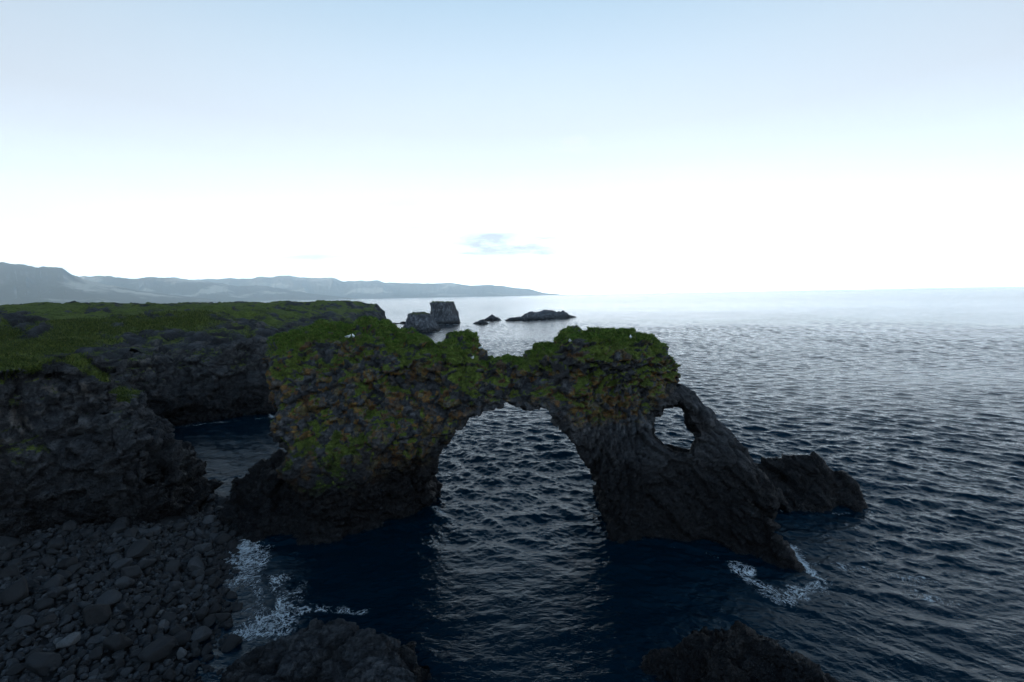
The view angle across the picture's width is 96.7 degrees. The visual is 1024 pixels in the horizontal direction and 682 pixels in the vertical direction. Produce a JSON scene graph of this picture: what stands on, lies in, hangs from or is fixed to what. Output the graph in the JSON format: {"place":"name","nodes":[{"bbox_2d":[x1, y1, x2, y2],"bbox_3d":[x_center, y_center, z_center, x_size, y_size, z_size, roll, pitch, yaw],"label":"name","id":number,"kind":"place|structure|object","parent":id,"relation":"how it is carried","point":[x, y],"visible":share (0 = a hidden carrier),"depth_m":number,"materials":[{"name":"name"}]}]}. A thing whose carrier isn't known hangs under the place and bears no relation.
{"place":"outdoors","nodes":[
{"label":"outdoors","id":0,"kind":"place"},
{"bbox_2d":[0,501,222,681],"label":"beach","id":1,"kind":"structure","parent":0,"point":[165,520],"depth_m":19.09,"materials":[{"name":"stone"}]},
{"bbox_2d":[0,565,18,578],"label":"boulder","id":2,"kind":"object","parent":1,"relation":"on","point":[11,571],"visible":0.85,"depth_m":20.61,"materials":[{"name":"stone"}]},
{"bbox_2d":[0,536,22,548],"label":"boulder","id":3,"kind":"object","parent":1,"relation":"on","point":[7,542],"visible":0.98,"depth_m":22.95,"materials":[{"name":"stone"}]},
{"bbox_2d":[0,577,28,605],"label":"boulder","id":4,"kind":"object","parent":1,"relation":"on","point":[17,592],"visible":0.97,"depth_m":19.18,"materials":[{"name":"stone"}]},
{"bbox_2d":[7,558,22,565],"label":"boulder","id":5,"kind":"object","parent":1,"relation":"on","point":[17,561],"visible":0.56,"depth_m":21.52,"materials":[{"name":"stone"}]},
{"bbox_2d":[6,636,24,645],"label":"boulder","id":6,"kind":"object","parent":1,"relation":"on","point":[15,641],"visible":1,"depth_m":17.13,"materials":[{"name":"stone"}]},
{"bbox_2d":[6,663,25,675],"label":"boulder","id":7,"kind":"object","parent":1,"relation":"on","point":[16,669],"visible":0.89,"depth_m":15.95,"materials":[{"name":"stone"}]},
{"bbox_2d":[13,608,32,620],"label":"boulder","id":8,"kind":"object","parent":1,"relation":"on","point":[28,611],"visible":0.48,"depth_m":18.35,"materials":[{"name":"stone"}]},
{"bbox_2d":[12,614,34,629],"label":"boulder","id":9,"kind":"object","parent":1,"relation":"on","point":[24,620],"visible":0.84,"depth_m":17.95,"materials":[{"name":"stone"}]},
{"bbox_2d":[19,637,32,646],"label":"boulder","id":10,"kind":"object","parent":1,"relation":"on","point":[25,642],"visible":1,"depth_m":17.14,"materials":[{"name":"stone"}]},
{"bbox_2d":[20,551,39,559],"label":"boulder","id":11,"kind":"object","parent":1,"relation":"on","point":[31,555],"visible":0.95,"depth_m":22.29,"materials":[{"name":"stone"}]},
{"bbox_2d":[25,648,42,661],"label":"boulder","id":12,"kind":"object","parent":1,"relation":"on","point":[34,651],"visible":0.41,"depth_m":16.71,"materials":[{"name":"stone"}]},
{"bbox_2d":[24,652,61,676],"bbox_3d":[-16.798,11.589,16.320,1.062,0.755,0.719,17,18,-12],"label":"boulder","id":13,"kind":"object","parent":1,"relation":"on","point":[40,664],"visible":0.98,"depth_m":16.14,"materials":[{"name":"stone"}]},
{"bbox_2d":[35,598,53,610],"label":"boulder","id":14,"kind":"object","parent":1,"relation":"on","point":[43,604],"visible":0.95,"depth_m":18.97,"materials":[{"name":"stone"}]},
{"bbox_2d":[35,614,57,628],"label":"boulder","id":15,"kind":"object","parent":1,"relation":"on","point":[45,620],"visible":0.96,"depth_m":18.03,"materials":[{"name":"stone"}]},
{"bbox_2d":[37,556,55,568],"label":"boulder","id":16,"kind":"object","parent":1,"relation":"on","point":[48,561],"visible":0.92,"depth_m":21.85,"materials":[{"name":"stone"}]},
{"bbox_2d":[40,574,63,588],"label":"boulder","id":17,"kind":"object","parent":1,"relation":"on","point":[56,580],"visible":0.84,"depth_m":20.24,"materials":[{"name":"stone"}]},
{"bbox_2d":[45,538,64,550],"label":"boulder","id":18,"kind":"object","parent":1,"relation":"on","point":[56,543],"visible":0.83,"depth_m":23.38,"materials":[{"name":"stone"}]},
{"bbox_2d":[46,586,66,598],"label":"boulder","id":19,"kind":"object","parent":1,"relation":"on","point":[56,592],"visible":0.98,"depth_m":19.62,"materials":[{"name":"stone"}]},
{"bbox_2d":[57,570,71,578],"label":"boulder","id":20,"kind":"object","parent":1,"relation":"on","point":[66,574],"visible":0.59,"depth_m":21.03,"materials":[{"name":"stone"}]},
{"bbox_2d":[58,614,71,626],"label":"boulder","id":21,"kind":"object","parent":1,"relation":"on","point":[65,619],"visible":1,"depth_m":18.36,"materials":[{"name":"stone"}]},
{"bbox_2d":[58,674,74,681],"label":"boulder","id":22,"kind":"object","parent":1,"relation":"on","point":[70,678],"visible":1,"depth_m":15.74,"materials":[{"name":"stone"}]},
{"bbox_2d":[55,631,80,648],"bbox_3d":[-16.925,11.461,17.358,0.718,0.418,0.506,-14,5,-40],"label":"boulder","id":23,"kind":"object","parent":1,"relation":"on","point":[71,639],"visible":1,"depth_m":17.29,"materials":[{"name":"stone"}]},
{"bbox_2d":[58,556,77,569],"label":"boulder","id":24,"kind":"object","parent":1,"relation":"on","point":[65,564],"visible":0.84,"depth_m":21.82,"materials":[{"name":"stone"}]},
{"bbox_2d":[61,623,74,633],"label":"boulder","id":25,"kind":"object","parent":1,"relation":"on","point":[66,628],"visible":1,"depth_m":17.95,"materials":[{"name":"stone"}]},
{"bbox_2d":[60,669,75,679],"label":"boulder","id":26,"kind":"object","parent":1,"relation":"on","point":[67,673],"visible":0.66,"depth_m":16.00,"materials":[{"name":"stone"}]},
{"bbox_2d":[60,604,78,619],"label":"boulder","id":27,"kind":"object","parent":1,"relation":"on","point":[71,609],"visible":0.82,"depth_m":18.74,"materials":[{"name":"stone"}]},
{"bbox_2d":[62,520,76,531],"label":"boulder","id":28,"kind":"object","parent":1,"relation":"on","point":[70,525],"visible":0.91,"depth_m":25.21,"materials":[{"name":"stone"}]},
{"bbox_2d":[67,564,80,571],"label":"boulder","id":29,"kind":"object","parent":1,"relation":"on","point":[74,567],"visible":0.71,"depth_m":21.56,"materials":[{"name":"stone"}]},
{"bbox_2d":[77,579,87,587],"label":"boulder","id":30,"kind":"object","parent":1,"relation":"on","point":[82,583],"visible":0.99,"depth_m":20.52,"materials":[{"name":"stone"}]},
{"bbox_2d":[77,567,89,574],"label":"boulder","id":31,"kind":"object","parent":1,"relation":"on","point":[82,571],"visible":0.98,"depth_m":21.47,"materials":[{"name":"stone"}]},
{"bbox_2d":[78,601,93,609],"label":"boulder","id":32,"kind":"object","parent":1,"relation":"on","point":[82,605],"visible":0.77,"depth_m":19.18,"materials":[{"name":"stone"}]},
{"bbox_2d":[85,634,102,646],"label":"boulder","id":33,"kind":"object","parent":1,"relation":"on","point":[93,640],"visible":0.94,"depth_m":17.54,"materials":[{"name":"stone"}]},
{"bbox_2d":[89,647,102,659],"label":"boulder","id":34,"kind":"object","parent":1,"relation":"on","point":[96,653],"visible":1,"depth_m":16.91,"materials":[{"name":"stone"}]},
{"bbox_2d":[82,604,111,626],"bbox_3d":[-17.161,11.196,18.826,0.914,0.883,0.863,3,7,35],"label":"boulder","id":35,"kind":"object","parent":1,"relation":"on","point":[93,614],"visible":0.98,"depth_m":18.57,"materials":[{"name":"stone"}]},
{"bbox_2d":[93,626,105,633],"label":"boulder","id":36,"kind":"object","parent":1,"relation":"on","point":[97,629],"visible":0.88,"depth_m":18.21,"materials":[{"name":"stone"}]},
{"bbox_2d":[95,589,121,605],"bbox_3d":[-17.467,11.209,19.653,0.831,0.610,0.963,1,9,13],"label":"boulder","id":37,"kind":"object","parent":1,"relation":"on","point":[110,597],"visible":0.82,"depth_m":19.62,"materials":[{"name":"stone"}]},
{"bbox_2d":[103,671,114,680],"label":"boulder","id":38,"kind":"object","parent":1,"relation":"on","point":[109,675],"visible":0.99,"depth_m":16.26,"materials":[{"name":"stone"}]},
{"bbox_2d":[104,548,118,555],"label":"boulder","id":39,"kind":"object","parent":1,"relation":"on","point":[107,552],"visible":0.91,"depth_m":23.29,"materials":[{"name":"stone"}]},
{"bbox_2d":[105,522,125,534],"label":"boulder","id":40,"kind":"object","parent":1,"relation":"on","point":[118,527],"visible":0.88,"depth_m":25.41,"materials":[{"name":"stone"}]},
{"bbox_2d":[102,633,133,650],"bbox_3d":[-15.149,11.641,17.609,0.616,0.806,0.858,0,6,11],"label":"boulder","id":41,"kind":"object","parent":1,"relation":"on","point":[118,642],"visible":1,"depth_m":17.33,"materials":[{"name":"stone"}]},
{"bbox_2d":[112,651,124,659],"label":"boulder","id":42,"kind":"object","parent":1,"relation":"on","point":[121,654],"visible":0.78,"depth_m":17.09,"materials":[{"name":"stone"}]},
{"bbox_2d":[111,517,128,526],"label":"boulder","id":43,"kind":"object","parent":1,"relation":"on","point":[125,520],"visible":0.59,"depth_m":26.14,"materials":[{"name":"stone"}]},
{"bbox_2d":[0,493,240,681],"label":"cobbles","id":44,"kind":"object","parent":1,"relation":"on","point":[74,548],"visible":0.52,"depth_m":20.23,"materials":[{"name":"stone"}]},
{"bbox_2d":[111,558,132,572],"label":"boulder","id":45,"kind":"object","parent":1,"relation":"on","point":[118,565],"visible":0.91,"depth_m":22.19,"materials":[{"name":"stone"}]},
{"bbox_2d":[117,602,129,612],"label":"boulder","id":46,"kind":"object","parent":1,"relation":"on","point":[124,606],"visible":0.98,"depth_m":19.48,"materials":[{"name":"stone"}]},
{"bbox_2d":[114,576,134,590],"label":"boulder","id":47,"kind":"object","parent":1,"relation":"on","point":[123,582],"visible":0.98,"depth_m":20.80,"materials":[{"name":"stone"}]},
{"bbox_2d":[120,667,132,676],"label":"boulder","id":48,"kind":"object","parent":1,"relation":"on","point":[126,672],"visible":1,"depth_m":16.50,"materials":[{"name":"stone"}]},
{"bbox_2d":[122,527,137,537],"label":"boulder","id":49,"kind":"object","parent":1,"relation":"on","point":[131,532],"visible":0.93,"depth_m":25.09,"materials":[{"name":"stone"}]},
{"bbox_2d":[121,565,140,578],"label":"boulder","id":50,"kind":"object","parent":1,"relation":"on","point":[134,571],"visible":0.76,"depth_m":21.62,"materials":[{"name":"stone"}]},
{"bbox_2d":[130,647,142,658],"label":"boulder","id":51,"kind":"object","parent":1,"relation":"on","point":[134,653],"visible":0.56,"depth_m":17.24,"materials":[{"name":"stone"}]},
{"bbox_2d":[125,539,152,558],"bbox_3d":[-19.480,10.812,23.718,1.040,0.745,1.175,17,25,37],"label":"boulder","id":52,"kind":"object","parent":1,"relation":"on","point":[139,548],"visible":0.96,"depth_m":23.54,"materials":[{"name":"stone"}]},
{"bbox_2d":[133,619,145,629],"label":"boulder","id":53,"kind":"object","parent":1,"relation":"on","point":[138,623],"visible":0.96,"depth_m":18.72,"materials":[{"name":"stone"}]},
{"bbox_2d":[136,662,149,671],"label":"boulder","id":54,"kind":"object","parent":1,"relation":"on","point":[144,666],"visible":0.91,"depth_m":16.84,"materials":[{"name":"stone"}]},
{"bbox_2d":[137,595,150,604],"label":"boulder","id":55,"kind":"object","parent":1,"relation":"on","point":[145,600],"visible":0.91,"depth_m":20.15,"materials":[{"name":"stone"}]},
{"bbox_2d":[138,634,151,646],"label":"boulder","id":56,"kind":"object","parent":1,"relation":"on","point":[145,639],"visible":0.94,"depth_m":18.04,"materials":[{"name":"stone"}]},
{"bbox_2d":[137,558,156,568],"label":"boulder","id":57,"kind":"object","parent":1,"relation":"on","point":[143,564],"visible":0.88,"depth_m":22.62,"materials":[{"name":"stone"}]},
{"bbox_2d":[143,605,159,618],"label":"boulder","id":58,"kind":"object","parent":1,"relation":"on","point":[151,611],"visible":0.88,"depth_m":19.48,"materials":[{"name":"stone"}]},
{"bbox_2d":[146,625,157,635],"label":"boulder","id":59,"kind":"object","parent":1,"relation":"on","point":[151,629],"visible":0.88,"depth_m":18.48,"materials":[{"name":"stone"}]},
{"bbox_2d":[149,527,160,534],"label":"boulder","id":60,"kind":"object","parent":1,"relation":"on","point":[155,530],"visible":0.8,"depth_m":25.89,"materials":[{"name":"stone"}]},
{"bbox_2d":[138,635,175,662],"bbox_3d":[-13.731,11.920,17.599,0.950,0.813,1.123,-28,-30,33],"label":"boulder","id":61,"kind":"object","parent":1,"relation":"on","point":[160,648],"visible":1,"depth_m":17.40,"materials":[{"name":"stone"}]},
{"bbox_2d":[157,619,169,628],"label":"boulder","id":62,"kind":"object","parent":1,"relation":"on","point":[163,623],"visible":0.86,"depth_m":19.00,"materials":[{"name":"stone"}]},
{"bbox_2d":[162,594,173,602],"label":"boulder","id":63,"kind":"object","parent":1,"relation":"on","point":[168,598],"visible":1,"depth_m":20.54,"materials":[{"name":"stone"}]},
{"bbox_2d":[160,611,176,622],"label":"boulder","id":64,"kind":"object","parent":1,"relation":"on","point":[168,616],"visible":0.84,"depth_m":19.45,"materials":[{"name":"stone"}]},
{"bbox_2d":[162,668,175,680],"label":"boulder","id":65,"kind":"object","parent":1,"relation":"on","point":[169,674],"visible":1,"depth_m":16.70,"materials":[{"name":"stone"}]},
{"bbox_2d":[163,560,180,574],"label":"boulder","id":66,"kind":"object","parent":1,"relation":"on","point":[171,566],"visible":0.89,"depth_m":22.76,"materials":[{"name":"stone"}]},
{"bbox_2d":[169,581,182,591],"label":"boulder","id":67,"kind":"object","parent":1,"relation":"on","point":[175,586],"visible":0.94,"depth_m":21.47,"materials":[{"name":"stone"}]},
{"bbox_2d":[168,624,185,635],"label":"boulder","id":68,"kind":"object","parent":1,"relation":"on","point":[175,629],"visible":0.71,"depth_m":18.70,"materials":[{"name":"stone"}]},
{"bbox_2d":[172,522,188,531],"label":"boulder","id":69,"kind":"object","parent":1,"relation":"on","point":[179,526],"visible":1,"depth_m":26.91,"materials":[{"name":"stone"}]},
{"bbox_2d":[176,647,186,659],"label":"boulder","id":70,"kind":"object","parent":1,"relation":"on","point":[181,652],"visible":1,"depth_m":17.71,"materials":[{"name":"stone"}]},
{"bbox_2d":[174,630,191,645],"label":"boulder","id":71,"kind":"object","parent":1,"relation":"on","point":[182,637],"visible":0.82,"depth_m":18.45,"materials":[{"name":"stone"}]},
{"bbox_2d":[177,610,190,620],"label":"boulder","id":72,"kind":"object","parent":1,"relation":"on","point":[185,613],"visible":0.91,"depth_m":19.70,"materials":[{"name":"stone"}]},
{"bbox_2d":[179,595,191,605],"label":"boulder","id":73,"kind":"object","parent":1,"relation":"on","point":[186,600],"visible":0.95,"depth_m":20.63,"materials":[{"name":"stone"}]},
{"bbox_2d":[186,531,195,539],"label":"boulder","id":74,"kind":"object","parent":1,"relation":"on","point":[190,535],"visible":0.95,"depth_m":26.38,"materials":[{"name":"stone"}]},
{"bbox_2d":[187,661,198,671],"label":"boulder","id":75,"kind":"object","parent":1,"relation":"on","point":[193,666],"visible":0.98,"depth_m":17.24,"materials":[{"name":"stone"}]},
{"bbox_2d":[189,639,198,650],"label":"boulder","id":76,"kind":"object","parent":1,"relation":"on","point":[194,644],"visible":0.92,"depth_m":18.27,"materials":[{"name":"stone"}]},
{"bbox_2d":[187,556,204,571],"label":"boulder","id":77,"kind":"object","parent":1,"relation":"on","point":[195,563],"visible":0.85,"depth_m":23.28,"materials":[{"name":"stone"}]},
{"bbox_2d":[191,647,200,656],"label":"boulder","id":78,"kind":"object","parent":1,"relation":"on","point":[196,652],"visible":1,"depth_m":18.02,"materials":[{"name":"stone"}]},
{"bbox_2d":[190,591,201,600],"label":"boulder","id":79,"kind":"object","parent":1,"relation":"on","point":[196,595],"visible":0.86,"depth_m":21.04,"materials":[{"name":"stone"}]},
{"bbox_2d":[191,569,204,578],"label":"boulder","id":80,"kind":"object","parent":1,"relation":"on","point":[195,574],"visible":0.74,"depth_m":22.67,"materials":[{"name":"stone"}]},
{"bbox_2d":[190,626,211,641],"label":"boulder","id":81,"kind":"object","parent":1,"relation":"on","point":[202,633],"visible":0.96,"depth_m":18.74,"materials":[{"name":"stone"}]},
{"bbox_2d":[195,606,208,620],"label":"boulder","id":82,"kind":"object","parent":1,"relation":"on","point":[201,613],"visible":1,"depth_m":19.94,"materials":[{"name":"stone"}]},
{"bbox_2d":[194,543,211,553],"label":"boulder","id":83,"kind":"object","parent":1,"relation":"on","point":[202,548],"visible":0.9,"depth_m":25.02,"materials":[{"name":"stone"}]},
{"bbox_2d":[200,643,212,655],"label":"boulder","id":84,"kind":"object","parent":1,"relation":"on","point":[207,647],"visible":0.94,"depth_m":18.24,"materials":[{"name":"stone"}]},
{"bbox_2d":[202,515,216,523],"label":"boulder","id":85,"kind":"object","parent":1,"relation":"on","point":[211,519],"visible":0.81,"depth_m":28.43,"materials":[{"name":"stone"}]},
{"bbox_2d":[203,614,216,626],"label":"boulder","id":86,"kind":"object","parent":1,"relation":"on","point":[209,620],"visible":0.94,"depth_m":19.69,"materials":[{"name":"stone"}]},
{"bbox_2d":[207,576,220,588],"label":"boulder","id":87,"kind":"object","parent":1,"relation":"on","point":[213,582],"visible":0.94,"depth_m":22.28,"materials":[{"name":"stone"}]},
{"bbox_2d":[214,533,230,544],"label":"boulder","id":88,"kind":"object","parent":1,"relation":"on","point":[222,538],"visible":1,"depth_m":26.35,"materials":[{"name":"stone"}]},
{"bbox_2d":[215,612,231,622],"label":"boulder","id":89,"kind":"object","parent":1,"relation":"on","point":[222,617],"visible":0.91,"depth_m":19.95,"materials":[{"name":"stone"}]},
{"bbox_2d":[225,591,236,599],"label":"boulder","id":90,"kind":"object","parent":1,"relation":"on","point":[231,595],"visible":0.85,"depth_m":21.62,"materials":[{"name":"stone"}]},
{"bbox_2d":[221,634,242,651],"bbox_3d":[-11.510,12.471,18.692,0.650,0.848,0.821,2,7,29],"label":"boulder","id":91,"kind":"object","parent":1,"relation":"on","point":[231,642],"visible":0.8,"depth_m":18.51,"materials":[{"name":"stone"}]},
{"bbox_2d":[226,539,237,549],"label":"boulder","id":92,"kind":"object","parent":1,"relation":"on","point":[232,544],"visible":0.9,"depth_m":26.01,"materials":[{"name":"stone"}]},
{"bbox_2d":[0,262,229,304],"bbox_3d":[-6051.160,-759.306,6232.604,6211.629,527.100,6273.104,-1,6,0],"label":"mountains","id":93,"kind":"structure","parent":0,"point":[21,283],"depth_m":5154.70,"materials":[{"name":"stone"}]},
{"bbox_2d":[0,338,277,538],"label":"headland","id":94,"kind":"structure","parent":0,"point":[85,437],"depth_m":27.14,"materials":[{"name":"grey stone"}]},
{"bbox_2d":[0,301,333,359],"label":"cove cliff","id":95,"kind":"structure","parent":0,"point":[104,330],"depth_m":66.45,"materials":[{"name":"green plant"}]},
{"bbox_2d":[80,276,355,300],"bbox_3d":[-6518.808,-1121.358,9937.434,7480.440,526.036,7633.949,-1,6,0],"label":"mountains","id":96,"kind":"structure","parent":0,"point":[190,288],"depth_m":8590.28,"materials":[{"name":"stone"}]},
{"bbox_2d":[126,300,390,323],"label":"headland","id":97,"kind":"structure","parent":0,"point":[347,311],"depth_m":191.68,"materials":[{"name":"green plant"}]},
{"bbox_2d":[191,275,561,298],"bbox_3d":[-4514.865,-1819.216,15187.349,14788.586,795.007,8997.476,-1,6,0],"label":"distant mountains","id":98,"kind":"structure","parent":0,"point":[359,289],"depth_m":14353.77,"materials":[{"name":"stone"}]},
{"bbox_2d":[0,0,1023,294],"label":"sky","id":99,"kind":"structure","parent":0,"point":[564,147],"materials":[{"name":"white"}]},
{"bbox_2d":[159,286,1023,681],"bbox_3d":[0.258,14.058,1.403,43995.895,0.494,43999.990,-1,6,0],"label":"sea","id":100,"kind":"structure","parent":0,"point":[503,558],"depth_m":27.40,"materials":[{"name":"liquid"}]},
{"bbox_2d":[212,618,433,681],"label":"foreground rock","id":101,"kind":"object","parent":100,"relation":"in","point":[335,650],"visible":0.91,"depth_m":16.21,"materials":[{"name":"grey stone"}]},
{"bbox_2d":[403,311,440,332],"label":"sea stack","id":102,"kind":"object","parent":100,"relation":"in","point":[422,322],"visible":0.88,"depth_m":184.22,"materials":[{"name":"grey stone"}]},
{"bbox_2d":[429,301,460,323],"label":"sea stack","id":103,"kind":"object","parent":100,"relation":"in","point":[443,312],"visible":0.84,"depth_m":237.83,"materials":[{"name":"grey stone"}]},
{"bbox_2d":[484,314,500,320],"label":"skerry","id":104,"kind":"structure","parent":100,"relation":"in","point":[491,317],"depth_m":259.64,"materials":[{"name":"grey stone"}]},
{"bbox_2d":[505,309,574,320],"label":"skerry","id":105,"kind":"structure","parent":100,"relation":"in","point":[544,314],"depth_m":261.42,"materials":[{"name":"grey stone"}]},
{"bbox_2d":[218,315,867,573],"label":"sea arch","id":106,"kind":"structure","parent":100,"relation":"in","point":[372,415],"depth_m":27.21,"materials":[{"name":"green stone"}]},
{"bbox_2d":[638,620,839,681],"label":"foreground rock","id":107,"kind":"object","parent":100,"relation":"in","point":[739,651],"visible":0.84,"depth_m":16.17,"materials":[{"name":"grey stone"}]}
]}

